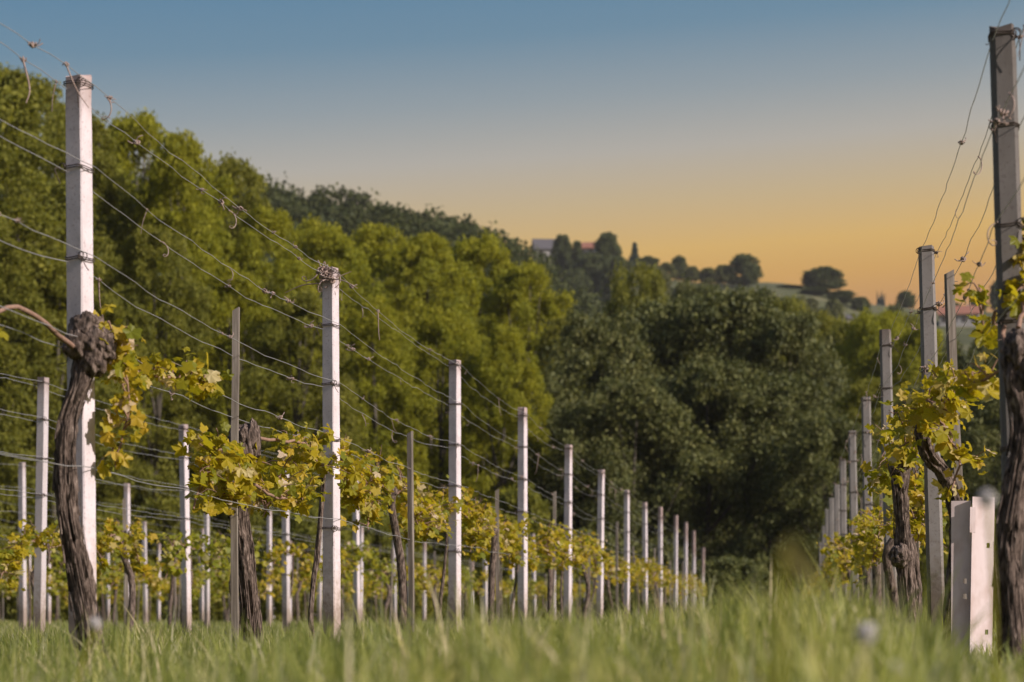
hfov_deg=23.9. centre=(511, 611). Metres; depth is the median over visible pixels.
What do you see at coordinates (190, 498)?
trellis wire
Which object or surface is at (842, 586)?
grapevine
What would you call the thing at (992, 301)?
distant tree
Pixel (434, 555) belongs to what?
wooden stake
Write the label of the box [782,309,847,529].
broadleaf tree
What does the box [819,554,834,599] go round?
grapevine
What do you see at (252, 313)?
broadleaf tree
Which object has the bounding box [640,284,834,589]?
broadleaf tree
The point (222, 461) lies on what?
grapevine
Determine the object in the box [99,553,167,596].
grapevine
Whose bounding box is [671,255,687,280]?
distant tree
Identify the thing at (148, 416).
trellis wire
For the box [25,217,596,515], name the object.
hill
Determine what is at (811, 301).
bush
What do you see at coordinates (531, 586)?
grapevine
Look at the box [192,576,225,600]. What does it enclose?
grapevine
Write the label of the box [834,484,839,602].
concrete post
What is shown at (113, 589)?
grapevine
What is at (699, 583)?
grapevine
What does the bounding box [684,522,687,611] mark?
concrete post
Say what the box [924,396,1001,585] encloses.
broadleaf tree
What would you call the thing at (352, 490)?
grapevine
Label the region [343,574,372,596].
grapevine
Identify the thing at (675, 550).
concrete post
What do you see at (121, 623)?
distant grass
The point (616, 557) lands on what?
wooden stake
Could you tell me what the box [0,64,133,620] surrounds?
broadleaf tree
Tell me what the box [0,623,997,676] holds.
ground
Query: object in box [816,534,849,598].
grapevine
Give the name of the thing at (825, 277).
distant tree
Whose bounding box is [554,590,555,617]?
concrete post
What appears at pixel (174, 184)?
broadleaf tree
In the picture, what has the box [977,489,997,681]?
dandelion clock
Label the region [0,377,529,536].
trellis wire
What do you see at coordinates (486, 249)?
broadleaf tree
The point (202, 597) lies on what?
concrete post
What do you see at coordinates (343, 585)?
grapevine
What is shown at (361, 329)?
broadleaf tree
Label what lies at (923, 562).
bush
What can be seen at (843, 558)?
grapevine
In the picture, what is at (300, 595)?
grapevine
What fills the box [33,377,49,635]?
concrete post
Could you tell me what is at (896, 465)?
grapevine
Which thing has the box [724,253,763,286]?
distant tree
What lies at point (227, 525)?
trellis wire
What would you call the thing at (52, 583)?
grapevine
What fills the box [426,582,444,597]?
grapevine
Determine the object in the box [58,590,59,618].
wooden stake
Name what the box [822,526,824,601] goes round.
concrete post
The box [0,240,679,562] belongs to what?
trellis wire
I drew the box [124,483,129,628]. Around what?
concrete post
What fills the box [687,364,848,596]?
broadleaf tree
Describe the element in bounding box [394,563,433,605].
grapevine
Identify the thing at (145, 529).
trellis wire
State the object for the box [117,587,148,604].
grapevine
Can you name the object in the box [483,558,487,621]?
concrete post
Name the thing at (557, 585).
grapevine
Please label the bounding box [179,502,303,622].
bush
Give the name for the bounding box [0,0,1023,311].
sky
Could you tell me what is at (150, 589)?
grapevine
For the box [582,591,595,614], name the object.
grapevine
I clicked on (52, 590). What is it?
grapevine
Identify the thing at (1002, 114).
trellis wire
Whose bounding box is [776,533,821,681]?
grass blade
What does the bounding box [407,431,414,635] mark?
wooden stake
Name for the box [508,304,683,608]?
broadleaf tree
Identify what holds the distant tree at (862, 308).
on the hill at (965, 339)
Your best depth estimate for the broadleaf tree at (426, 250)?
110.99 m
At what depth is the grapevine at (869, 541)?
16.73 m
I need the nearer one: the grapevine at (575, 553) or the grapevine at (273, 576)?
the grapevine at (575, 553)
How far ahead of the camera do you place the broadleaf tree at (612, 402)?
82.98 m
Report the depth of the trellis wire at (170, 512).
33.24 m
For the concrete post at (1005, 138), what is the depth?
7.13 m
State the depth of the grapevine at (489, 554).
18.80 m
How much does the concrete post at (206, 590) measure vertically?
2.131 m
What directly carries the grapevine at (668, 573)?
on the ground at (224, 630)
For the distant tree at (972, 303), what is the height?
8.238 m
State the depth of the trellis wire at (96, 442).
20.21 m
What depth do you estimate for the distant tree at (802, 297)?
478.93 m
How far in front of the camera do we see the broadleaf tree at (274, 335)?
79.37 m
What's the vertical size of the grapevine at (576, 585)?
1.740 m
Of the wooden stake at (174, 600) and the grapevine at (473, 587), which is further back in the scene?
the grapevine at (473, 587)
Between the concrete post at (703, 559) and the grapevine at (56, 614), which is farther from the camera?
the concrete post at (703, 559)
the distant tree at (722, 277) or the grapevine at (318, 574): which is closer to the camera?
the grapevine at (318, 574)
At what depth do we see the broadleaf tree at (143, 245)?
79.15 m
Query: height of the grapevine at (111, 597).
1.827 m
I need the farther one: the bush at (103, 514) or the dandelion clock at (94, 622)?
the bush at (103, 514)
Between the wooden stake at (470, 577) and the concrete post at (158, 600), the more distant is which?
the concrete post at (158, 600)
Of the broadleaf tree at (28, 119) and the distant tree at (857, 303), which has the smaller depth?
the broadleaf tree at (28, 119)
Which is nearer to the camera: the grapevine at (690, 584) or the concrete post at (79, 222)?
the concrete post at (79, 222)
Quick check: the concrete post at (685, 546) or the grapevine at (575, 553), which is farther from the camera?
the concrete post at (685, 546)
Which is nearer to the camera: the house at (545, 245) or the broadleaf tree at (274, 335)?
the broadleaf tree at (274, 335)
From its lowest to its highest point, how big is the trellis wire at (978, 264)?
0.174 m
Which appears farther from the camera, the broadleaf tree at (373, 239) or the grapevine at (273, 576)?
the broadleaf tree at (373, 239)
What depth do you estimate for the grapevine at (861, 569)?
19.22 m
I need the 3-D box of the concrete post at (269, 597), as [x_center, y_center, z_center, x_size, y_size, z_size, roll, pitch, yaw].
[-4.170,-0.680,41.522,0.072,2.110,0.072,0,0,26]
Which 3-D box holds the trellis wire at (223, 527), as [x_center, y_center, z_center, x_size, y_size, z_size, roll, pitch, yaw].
[-1.038,-0.835,40.421,0.014,0.035,62.900,0,0,6]
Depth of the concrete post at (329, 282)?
12.12 m
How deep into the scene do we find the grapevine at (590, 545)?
27.49 m
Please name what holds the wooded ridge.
on the hill at (269, 257)
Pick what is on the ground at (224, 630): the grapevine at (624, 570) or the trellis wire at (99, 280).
the grapevine at (624, 570)
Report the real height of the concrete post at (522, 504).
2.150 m
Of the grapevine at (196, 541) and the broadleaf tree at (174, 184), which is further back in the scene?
the broadleaf tree at (174, 184)
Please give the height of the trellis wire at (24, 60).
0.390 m
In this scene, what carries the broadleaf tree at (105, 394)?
on the ground at (224, 630)
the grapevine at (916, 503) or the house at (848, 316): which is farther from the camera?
the house at (848, 316)
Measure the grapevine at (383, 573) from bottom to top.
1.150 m
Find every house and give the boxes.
[531,239,554,260]
[581,242,596,253]
[844,312,852,321]
[937,305,981,326]
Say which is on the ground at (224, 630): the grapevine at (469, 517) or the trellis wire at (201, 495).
the grapevine at (469, 517)
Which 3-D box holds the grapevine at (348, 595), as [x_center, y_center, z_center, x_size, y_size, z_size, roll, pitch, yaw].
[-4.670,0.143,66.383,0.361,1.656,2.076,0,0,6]
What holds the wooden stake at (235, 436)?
on the ground at (224, 630)
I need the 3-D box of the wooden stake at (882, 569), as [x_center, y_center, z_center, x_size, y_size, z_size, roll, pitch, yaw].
[2.643,-0.399,17.274,0.039,1.309,0.031,-1,0,13]
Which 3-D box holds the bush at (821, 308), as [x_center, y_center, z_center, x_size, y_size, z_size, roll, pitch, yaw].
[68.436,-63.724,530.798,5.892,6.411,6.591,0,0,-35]
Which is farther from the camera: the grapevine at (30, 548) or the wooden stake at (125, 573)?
the grapevine at (30, 548)
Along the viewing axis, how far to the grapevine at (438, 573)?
38.13 m
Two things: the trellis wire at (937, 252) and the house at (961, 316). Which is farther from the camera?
the house at (961, 316)
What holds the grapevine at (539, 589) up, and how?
on the ground at (224, 630)
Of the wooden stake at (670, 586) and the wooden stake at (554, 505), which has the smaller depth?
the wooden stake at (554, 505)
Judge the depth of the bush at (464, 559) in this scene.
77.41 m
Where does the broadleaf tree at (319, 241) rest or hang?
on the ground at (224, 630)
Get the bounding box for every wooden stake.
[2,583,3,621]
[16,588,18,624]
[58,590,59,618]
[114,563,117,626]
[122,498,128,623]
[136,577,139,621]
[173,558,175,628]
[178,574,180,619]
[227,569,229,622]
[230,307,239,648]
[297,546,299,621]
[380,581,382,619]
[388,548,392,624]
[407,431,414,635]
[433,551,436,599]
[469,559,472,618]
[495,489,499,631]
[500,560,502,620]
[550,491,555,614]
[579,576,579,615]
[587,532,589,612]
[615,521,618,619]
[632,546,638,617]
[654,548,655,603]
[669,561,670,611]
[682,561,683,606]
[860,497,862,514]
[879,468,884,611]
[913,452,918,555]
[944,270,966,598]
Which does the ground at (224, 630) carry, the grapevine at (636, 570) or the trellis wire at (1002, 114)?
the grapevine at (636, 570)
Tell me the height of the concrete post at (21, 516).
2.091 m
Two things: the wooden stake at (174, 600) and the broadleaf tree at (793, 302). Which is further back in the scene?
the broadleaf tree at (793, 302)
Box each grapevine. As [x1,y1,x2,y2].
[0,303,233,665]
[0,515,101,590]
[0,532,59,631]
[0,535,13,569]
[0,575,31,597]
[0,582,14,598]
[6,565,56,593]
[46,551,110,598]
[46,571,106,595]
[46,585,66,621]
[47,575,67,596]
[60,586,97,605]
[96,516,159,630]
[96,570,123,625]
[97,574,121,595]
[98,584,119,621]
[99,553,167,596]
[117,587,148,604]
[120,573,166,625]
[140,577,168,620]
[143,555,198,630]
[156,577,180,620]
[157,525,228,626]
[171,418,330,650]
[191,567,229,600]
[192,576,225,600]
[199,582,216,601]
[205,528,279,629]
[210,588,230,620]
[213,562,256,590]
[222,573,230,621]
[248,423,394,642]
[257,565,296,596]
[257,580,263,597]
[258,580,281,619]
[261,538,313,597]
[278,584,303,620]
[290,569,318,626]
[294,585,316,618]
[310,566,322,587]
[312,542,362,593]
[340,445,456,636]
[340,575,352,620]
[341,538,379,609]
[342,592,352,603]
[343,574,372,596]
[363,582,386,622]
[363,594,379,616]
[365,558,407,625]
[383,580,398,598]
[389,473,505,625]
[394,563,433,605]
[414,582,424,593]
[416,584,428,620]
[419,564,447,624]
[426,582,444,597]
[444,502,526,629]
[445,560,475,592]
[461,565,477,624]
[468,569,488,600]
[489,512,550,625]
[495,578,510,616]
[502,575,517,616]
[514,579,536,601]
[528,519,581,621]
[528,582,546,604]
[531,581,554,620]
[539,522,592,618]
[544,581,563,598]
[562,584,577,613]
[572,529,613,621]
[572,583,585,619]
[578,532,611,623]
[580,583,591,601]
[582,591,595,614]
[603,546,623,613]
[605,551,640,614]
[619,556,648,616]
[630,555,655,612]
[648,555,665,614]
[648,564,666,613]
[662,562,677,613]
[666,575,680,607]
[669,574,688,612]
[678,573,689,595]
[687,573,698,606]
[696,579,704,607]
[699,584,706,600]
[815,561,828,589]
[816,530,854,588]
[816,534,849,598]
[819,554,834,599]
[824,546,846,599]
[838,514,863,609]
[845,498,883,613]
[845,515,876,606]
[860,420,937,629]
[870,458,948,619]
[878,358,997,641]
[882,461,968,617]
[947,219,1023,668]
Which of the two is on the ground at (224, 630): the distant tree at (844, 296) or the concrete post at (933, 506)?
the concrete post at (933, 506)
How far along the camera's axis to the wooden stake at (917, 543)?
12.88 m
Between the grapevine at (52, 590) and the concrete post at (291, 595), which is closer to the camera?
the grapevine at (52, 590)
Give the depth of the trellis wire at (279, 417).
10.95 m
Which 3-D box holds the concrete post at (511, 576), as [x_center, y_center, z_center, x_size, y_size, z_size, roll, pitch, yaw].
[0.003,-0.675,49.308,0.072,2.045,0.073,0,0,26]
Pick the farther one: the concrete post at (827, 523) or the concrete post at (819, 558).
the concrete post at (819, 558)
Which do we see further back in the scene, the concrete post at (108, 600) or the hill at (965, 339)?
the hill at (965, 339)
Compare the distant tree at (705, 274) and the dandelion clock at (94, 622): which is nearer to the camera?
the dandelion clock at (94, 622)
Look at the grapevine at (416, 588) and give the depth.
58.02 m
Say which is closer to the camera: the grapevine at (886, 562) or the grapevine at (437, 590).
the grapevine at (886, 562)
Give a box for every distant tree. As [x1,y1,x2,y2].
[549,233,572,279]
[562,268,592,294]
[568,252,607,292]
[592,231,622,260]
[594,256,636,301]
[636,256,659,269]
[639,267,671,301]
[657,262,677,278]
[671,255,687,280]
[684,266,699,282]
[698,267,718,283]
[714,264,730,283]
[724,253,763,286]
[762,289,778,303]
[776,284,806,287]
[797,294,814,312]
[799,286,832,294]
[800,266,847,289]
[823,290,857,303]
[824,298,845,321]
[849,296,872,309]
[859,303,875,317]
[876,292,885,305]
[885,302,902,315]
[894,290,915,307]
[970,302,988,311]
[988,281,996,310]
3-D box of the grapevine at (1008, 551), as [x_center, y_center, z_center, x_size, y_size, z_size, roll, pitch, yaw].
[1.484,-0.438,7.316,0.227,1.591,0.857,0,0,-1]
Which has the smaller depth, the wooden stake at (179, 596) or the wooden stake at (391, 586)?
the wooden stake at (391, 586)
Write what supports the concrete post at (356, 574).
on the ground at (224, 630)
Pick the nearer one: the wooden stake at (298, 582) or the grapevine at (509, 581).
the wooden stake at (298, 582)
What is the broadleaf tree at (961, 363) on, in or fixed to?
on the ground at (224, 630)
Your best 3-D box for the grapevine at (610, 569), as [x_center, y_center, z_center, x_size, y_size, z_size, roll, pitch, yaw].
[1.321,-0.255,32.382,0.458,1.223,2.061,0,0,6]
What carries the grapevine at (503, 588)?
on the ground at (224, 630)
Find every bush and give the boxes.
[0,521,16,620]
[45,503,156,622]
[111,491,230,623]
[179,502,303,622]
[255,506,372,624]
[315,513,437,623]
[397,518,504,620]
[461,482,581,621]
[528,526,653,619]
[609,538,701,617]
[678,554,786,612]
[749,534,820,606]
[807,297,818,310]
[815,307,824,312]
[819,489,925,602]
[884,500,994,609]
[986,516,995,547]
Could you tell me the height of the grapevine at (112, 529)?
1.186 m
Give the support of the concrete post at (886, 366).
on the ground at (224, 630)
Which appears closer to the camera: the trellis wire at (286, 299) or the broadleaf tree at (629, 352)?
the trellis wire at (286, 299)
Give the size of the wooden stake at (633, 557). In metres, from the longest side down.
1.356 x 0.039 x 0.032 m
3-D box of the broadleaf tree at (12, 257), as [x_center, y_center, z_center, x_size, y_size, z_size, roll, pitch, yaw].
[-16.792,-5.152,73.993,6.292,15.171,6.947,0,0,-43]
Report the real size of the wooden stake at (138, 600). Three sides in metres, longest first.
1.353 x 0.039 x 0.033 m
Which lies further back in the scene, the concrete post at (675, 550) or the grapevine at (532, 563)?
the concrete post at (675, 550)
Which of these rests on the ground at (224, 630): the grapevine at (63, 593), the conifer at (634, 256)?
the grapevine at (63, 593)
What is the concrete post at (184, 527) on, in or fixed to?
on the ground at (224, 630)
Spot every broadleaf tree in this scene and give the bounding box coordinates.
[0,62,124,596]
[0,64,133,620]
[0,101,177,615]
[0,213,65,619]
[0,254,158,622]
[48,107,250,618]
[94,222,219,620]
[118,128,261,618]
[147,258,297,621]
[175,146,315,477]
[191,204,343,621]
[219,283,370,621]
[243,213,417,618]
[308,294,439,618]
[313,221,447,600]
[347,230,510,609]
[380,303,517,620]
[398,226,550,477]
[446,323,557,619]
[462,257,592,614]
[505,315,600,531]
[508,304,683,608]
[509,370,590,529]
[517,402,654,615]
[529,370,726,610]
[585,293,783,596]
[588,253,669,522]
[631,352,810,611]
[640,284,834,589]
[665,273,726,509]
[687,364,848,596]
[695,305,861,566]
[732,293,820,529]
[734,407,884,592]
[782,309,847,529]
[812,376,919,539]
[816,312,880,404]
[832,306,921,468]
[862,309,944,493]
[873,383,994,570]
[876,325,963,441]
[922,333,998,531]
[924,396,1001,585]
[969,348,1001,505]
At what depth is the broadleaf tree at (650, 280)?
149.11 m
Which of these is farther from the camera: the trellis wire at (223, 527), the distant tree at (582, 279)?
the distant tree at (582, 279)
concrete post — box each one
[18,462,26,629]
[27,544,30,621]
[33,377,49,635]
[46,535,50,623]
[54,74,96,664]
[106,534,109,621]
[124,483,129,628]
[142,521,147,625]
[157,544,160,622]
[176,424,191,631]
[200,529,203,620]
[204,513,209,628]
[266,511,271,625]
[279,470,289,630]
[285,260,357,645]
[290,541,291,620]
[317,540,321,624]
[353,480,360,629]
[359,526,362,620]
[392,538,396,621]
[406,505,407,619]
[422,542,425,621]
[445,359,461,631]
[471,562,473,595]
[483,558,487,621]
[510,560,513,623]
[515,407,527,631]
[531,534,536,618]
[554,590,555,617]
[562,444,572,621]
[595,470,604,620]
[622,490,629,619]
[641,502,647,616]
[657,507,662,612]
[673,515,677,611]
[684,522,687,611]
[692,531,695,609]
[701,547,704,583]
[818,542,821,604]
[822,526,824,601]
[825,509,828,605]
[829,498,833,554]
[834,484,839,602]
[838,459,847,609]
[848,430,860,612]
[860,396,875,597]
[879,329,897,612]
[916,245,944,630]
[951,497,994,656]
[988,23,1023,574]
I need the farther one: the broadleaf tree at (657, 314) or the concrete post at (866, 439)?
the broadleaf tree at (657, 314)
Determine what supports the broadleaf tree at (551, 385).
on the ground at (224, 630)
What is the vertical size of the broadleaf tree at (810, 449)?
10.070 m
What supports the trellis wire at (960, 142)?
attached to the concrete post at (1005, 138)
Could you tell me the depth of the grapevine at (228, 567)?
38.40 m
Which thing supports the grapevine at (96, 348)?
on the ground at (224, 630)
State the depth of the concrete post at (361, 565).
50.43 m
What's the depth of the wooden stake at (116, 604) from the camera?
43.92 m
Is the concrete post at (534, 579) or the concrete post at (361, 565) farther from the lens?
the concrete post at (534, 579)
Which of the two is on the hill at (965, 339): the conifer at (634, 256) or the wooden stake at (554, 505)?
the conifer at (634, 256)
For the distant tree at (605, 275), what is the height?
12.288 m
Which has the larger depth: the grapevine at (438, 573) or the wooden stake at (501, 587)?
the wooden stake at (501, 587)
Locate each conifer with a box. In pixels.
[564,241,582,270]
[628,242,639,272]
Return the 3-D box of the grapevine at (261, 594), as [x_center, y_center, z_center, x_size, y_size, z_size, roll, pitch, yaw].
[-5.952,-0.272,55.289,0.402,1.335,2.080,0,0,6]
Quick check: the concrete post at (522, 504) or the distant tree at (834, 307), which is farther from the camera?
the distant tree at (834, 307)
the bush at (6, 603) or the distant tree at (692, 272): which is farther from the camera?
the distant tree at (692, 272)
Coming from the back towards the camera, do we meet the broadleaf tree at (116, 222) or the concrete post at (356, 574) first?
the broadleaf tree at (116, 222)
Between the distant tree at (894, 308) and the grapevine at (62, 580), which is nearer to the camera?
the grapevine at (62, 580)
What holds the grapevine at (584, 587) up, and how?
on the ground at (224, 630)
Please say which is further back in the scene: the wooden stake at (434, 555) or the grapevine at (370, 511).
the wooden stake at (434, 555)
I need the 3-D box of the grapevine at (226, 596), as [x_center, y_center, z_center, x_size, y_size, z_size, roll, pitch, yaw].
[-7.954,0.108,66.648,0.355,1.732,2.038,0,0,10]
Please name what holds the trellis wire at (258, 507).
attached to the concrete post at (329, 282)
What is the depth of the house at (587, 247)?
597.45 m
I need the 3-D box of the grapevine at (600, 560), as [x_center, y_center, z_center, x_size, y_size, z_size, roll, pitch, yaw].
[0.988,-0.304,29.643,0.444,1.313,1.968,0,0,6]
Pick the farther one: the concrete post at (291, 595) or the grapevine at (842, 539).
the concrete post at (291, 595)
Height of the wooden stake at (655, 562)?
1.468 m
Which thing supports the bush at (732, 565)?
on the ground at (224, 630)
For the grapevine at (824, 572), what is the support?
on the ground at (224, 630)
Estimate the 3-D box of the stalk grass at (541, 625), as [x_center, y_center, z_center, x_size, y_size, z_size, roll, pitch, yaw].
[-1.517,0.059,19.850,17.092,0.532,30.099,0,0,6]
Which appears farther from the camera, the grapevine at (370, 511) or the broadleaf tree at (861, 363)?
the broadleaf tree at (861, 363)
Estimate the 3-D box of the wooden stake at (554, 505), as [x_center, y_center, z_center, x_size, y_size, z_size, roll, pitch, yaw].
[0.394,-0.387,23.182,0.039,1.543,0.032,1,1,8]
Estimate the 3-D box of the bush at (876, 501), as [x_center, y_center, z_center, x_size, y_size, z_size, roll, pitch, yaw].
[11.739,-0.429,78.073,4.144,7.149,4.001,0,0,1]
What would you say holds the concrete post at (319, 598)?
on the ground at (224, 630)
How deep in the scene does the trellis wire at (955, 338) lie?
9.48 m
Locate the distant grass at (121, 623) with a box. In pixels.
[0,604,925,636]
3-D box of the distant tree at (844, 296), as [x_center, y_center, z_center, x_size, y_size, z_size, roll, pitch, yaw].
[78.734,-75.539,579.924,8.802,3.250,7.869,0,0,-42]
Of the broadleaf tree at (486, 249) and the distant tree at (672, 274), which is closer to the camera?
the broadleaf tree at (486, 249)
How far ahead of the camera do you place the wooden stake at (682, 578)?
52.87 m
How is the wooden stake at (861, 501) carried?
on the ground at (224, 630)
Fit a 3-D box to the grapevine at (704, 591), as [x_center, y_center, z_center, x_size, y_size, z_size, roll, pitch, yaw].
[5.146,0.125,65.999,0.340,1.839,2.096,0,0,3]
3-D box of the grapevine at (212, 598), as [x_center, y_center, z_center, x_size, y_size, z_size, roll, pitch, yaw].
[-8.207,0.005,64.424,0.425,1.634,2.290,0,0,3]
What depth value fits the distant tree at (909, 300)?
618.68 m
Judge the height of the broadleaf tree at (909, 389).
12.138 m
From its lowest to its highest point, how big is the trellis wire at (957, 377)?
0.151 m
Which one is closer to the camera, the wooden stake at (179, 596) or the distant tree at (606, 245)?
the wooden stake at (179, 596)
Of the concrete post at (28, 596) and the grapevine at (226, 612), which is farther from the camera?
the concrete post at (28, 596)
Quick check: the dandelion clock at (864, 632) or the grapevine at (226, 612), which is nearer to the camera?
the dandelion clock at (864, 632)
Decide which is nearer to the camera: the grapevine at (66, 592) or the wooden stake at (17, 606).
the wooden stake at (17, 606)
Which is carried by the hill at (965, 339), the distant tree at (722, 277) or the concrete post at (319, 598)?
the distant tree at (722, 277)
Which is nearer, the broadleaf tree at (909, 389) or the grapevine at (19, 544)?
the grapevine at (19, 544)
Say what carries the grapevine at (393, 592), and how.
on the ground at (224, 630)
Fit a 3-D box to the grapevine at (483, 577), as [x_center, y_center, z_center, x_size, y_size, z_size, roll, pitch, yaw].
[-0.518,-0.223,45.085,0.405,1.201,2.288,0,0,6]
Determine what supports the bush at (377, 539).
on the ground at (224, 630)
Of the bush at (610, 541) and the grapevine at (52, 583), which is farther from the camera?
the bush at (610, 541)
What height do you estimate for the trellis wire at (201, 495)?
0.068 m
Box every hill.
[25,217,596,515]
[537,261,992,383]
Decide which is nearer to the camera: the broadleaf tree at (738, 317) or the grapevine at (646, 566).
the grapevine at (646, 566)
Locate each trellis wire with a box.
[0,23,701,548]
[0,42,697,549]
[0,119,679,545]
[0,136,700,560]
[0,213,696,566]
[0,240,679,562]
[0,306,704,580]
[0,324,680,573]
[0,373,532,534]
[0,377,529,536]
[0,451,558,565]
[0,453,691,592]
[0,486,436,555]
[1,409,531,546]
[1,414,190,462]
[1,454,577,571]
[2,494,584,581]
[4,489,592,581]
[8,464,481,567]
[13,511,433,567]
[818,68,1023,543]
[819,0,1009,540]
[820,179,1023,547]
[837,217,1023,529]
[840,289,1023,535]
[844,117,1023,483]
[846,25,1023,491]
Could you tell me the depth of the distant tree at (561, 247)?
558.43 m
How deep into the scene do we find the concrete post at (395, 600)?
54.92 m
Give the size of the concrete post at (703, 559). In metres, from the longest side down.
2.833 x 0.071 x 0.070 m
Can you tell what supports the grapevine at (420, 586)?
on the ground at (224, 630)
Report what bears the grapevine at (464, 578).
on the ground at (224, 630)
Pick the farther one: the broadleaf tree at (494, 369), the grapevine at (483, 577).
the broadleaf tree at (494, 369)
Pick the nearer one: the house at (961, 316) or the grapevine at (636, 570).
the grapevine at (636, 570)
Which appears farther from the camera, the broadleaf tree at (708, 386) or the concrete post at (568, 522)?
the broadleaf tree at (708, 386)
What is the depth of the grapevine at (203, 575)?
36.83 m
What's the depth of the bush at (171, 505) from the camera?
73.37 m
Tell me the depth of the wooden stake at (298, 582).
43.83 m
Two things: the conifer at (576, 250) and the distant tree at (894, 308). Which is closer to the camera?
the distant tree at (894, 308)
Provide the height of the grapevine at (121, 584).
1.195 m
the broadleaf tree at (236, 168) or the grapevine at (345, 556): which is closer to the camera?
the grapevine at (345, 556)
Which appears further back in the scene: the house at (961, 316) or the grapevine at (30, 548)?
the house at (961, 316)
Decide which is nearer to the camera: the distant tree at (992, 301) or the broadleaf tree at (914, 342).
the broadleaf tree at (914, 342)
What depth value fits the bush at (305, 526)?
68.94 m
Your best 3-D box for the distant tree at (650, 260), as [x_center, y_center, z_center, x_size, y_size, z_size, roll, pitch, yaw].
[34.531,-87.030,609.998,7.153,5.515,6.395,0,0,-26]
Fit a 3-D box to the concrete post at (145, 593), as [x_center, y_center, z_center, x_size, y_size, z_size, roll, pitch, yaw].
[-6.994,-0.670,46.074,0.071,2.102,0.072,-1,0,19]
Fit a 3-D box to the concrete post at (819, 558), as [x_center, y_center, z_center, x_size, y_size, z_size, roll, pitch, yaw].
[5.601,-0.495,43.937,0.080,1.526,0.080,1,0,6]
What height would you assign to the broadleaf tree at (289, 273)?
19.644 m
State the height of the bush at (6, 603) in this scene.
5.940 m
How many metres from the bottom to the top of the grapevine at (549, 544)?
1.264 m
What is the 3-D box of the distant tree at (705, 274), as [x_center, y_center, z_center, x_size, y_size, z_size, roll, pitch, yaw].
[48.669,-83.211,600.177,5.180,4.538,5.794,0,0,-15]
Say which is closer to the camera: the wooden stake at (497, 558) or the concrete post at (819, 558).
the wooden stake at (497, 558)
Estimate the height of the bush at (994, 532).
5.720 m
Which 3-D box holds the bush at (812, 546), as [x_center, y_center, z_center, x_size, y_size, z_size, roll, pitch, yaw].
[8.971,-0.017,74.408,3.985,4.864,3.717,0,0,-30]
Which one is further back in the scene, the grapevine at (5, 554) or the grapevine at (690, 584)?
the grapevine at (690, 584)
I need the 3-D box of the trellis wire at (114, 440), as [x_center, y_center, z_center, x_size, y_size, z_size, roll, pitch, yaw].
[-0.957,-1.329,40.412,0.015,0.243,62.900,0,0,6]
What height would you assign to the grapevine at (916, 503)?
1.093 m
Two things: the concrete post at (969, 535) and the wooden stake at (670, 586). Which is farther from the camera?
the wooden stake at (670, 586)
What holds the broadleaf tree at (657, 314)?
on the ground at (224, 630)
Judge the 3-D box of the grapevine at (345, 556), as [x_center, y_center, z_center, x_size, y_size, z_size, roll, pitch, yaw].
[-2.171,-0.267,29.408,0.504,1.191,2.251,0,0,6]
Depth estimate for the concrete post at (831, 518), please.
33.86 m
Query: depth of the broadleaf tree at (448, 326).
85.23 m
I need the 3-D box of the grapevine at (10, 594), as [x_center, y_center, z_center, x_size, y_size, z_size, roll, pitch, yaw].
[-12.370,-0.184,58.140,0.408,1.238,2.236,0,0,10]
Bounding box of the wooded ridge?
[0,171,612,439]
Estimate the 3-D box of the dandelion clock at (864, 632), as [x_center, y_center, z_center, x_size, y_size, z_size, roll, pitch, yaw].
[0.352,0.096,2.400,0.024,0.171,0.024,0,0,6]
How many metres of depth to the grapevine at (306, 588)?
61.71 m
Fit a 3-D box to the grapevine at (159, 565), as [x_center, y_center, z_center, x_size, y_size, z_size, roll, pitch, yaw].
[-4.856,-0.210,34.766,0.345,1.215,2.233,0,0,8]
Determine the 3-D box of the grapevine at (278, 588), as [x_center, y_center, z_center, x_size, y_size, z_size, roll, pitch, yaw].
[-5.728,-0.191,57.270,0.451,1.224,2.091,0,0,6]
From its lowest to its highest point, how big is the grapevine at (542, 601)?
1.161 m
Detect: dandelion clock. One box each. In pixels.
[77,616,101,681]
[856,622,878,681]
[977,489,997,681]
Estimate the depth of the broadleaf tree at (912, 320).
129.05 m
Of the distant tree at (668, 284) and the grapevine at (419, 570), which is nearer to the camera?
the grapevine at (419, 570)
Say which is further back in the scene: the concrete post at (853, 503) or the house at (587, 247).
the house at (587, 247)
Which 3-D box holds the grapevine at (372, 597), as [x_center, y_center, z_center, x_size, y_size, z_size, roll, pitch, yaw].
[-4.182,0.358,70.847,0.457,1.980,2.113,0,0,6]
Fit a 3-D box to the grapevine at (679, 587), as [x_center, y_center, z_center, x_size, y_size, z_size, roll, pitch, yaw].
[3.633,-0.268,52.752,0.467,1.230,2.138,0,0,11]
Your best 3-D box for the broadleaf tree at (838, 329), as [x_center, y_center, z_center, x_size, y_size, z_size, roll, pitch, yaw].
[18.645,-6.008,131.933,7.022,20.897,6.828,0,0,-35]
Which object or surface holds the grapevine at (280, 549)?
on the ground at (224, 630)
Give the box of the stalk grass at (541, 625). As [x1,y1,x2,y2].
[0,558,1016,675]
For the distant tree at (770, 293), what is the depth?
518.76 m

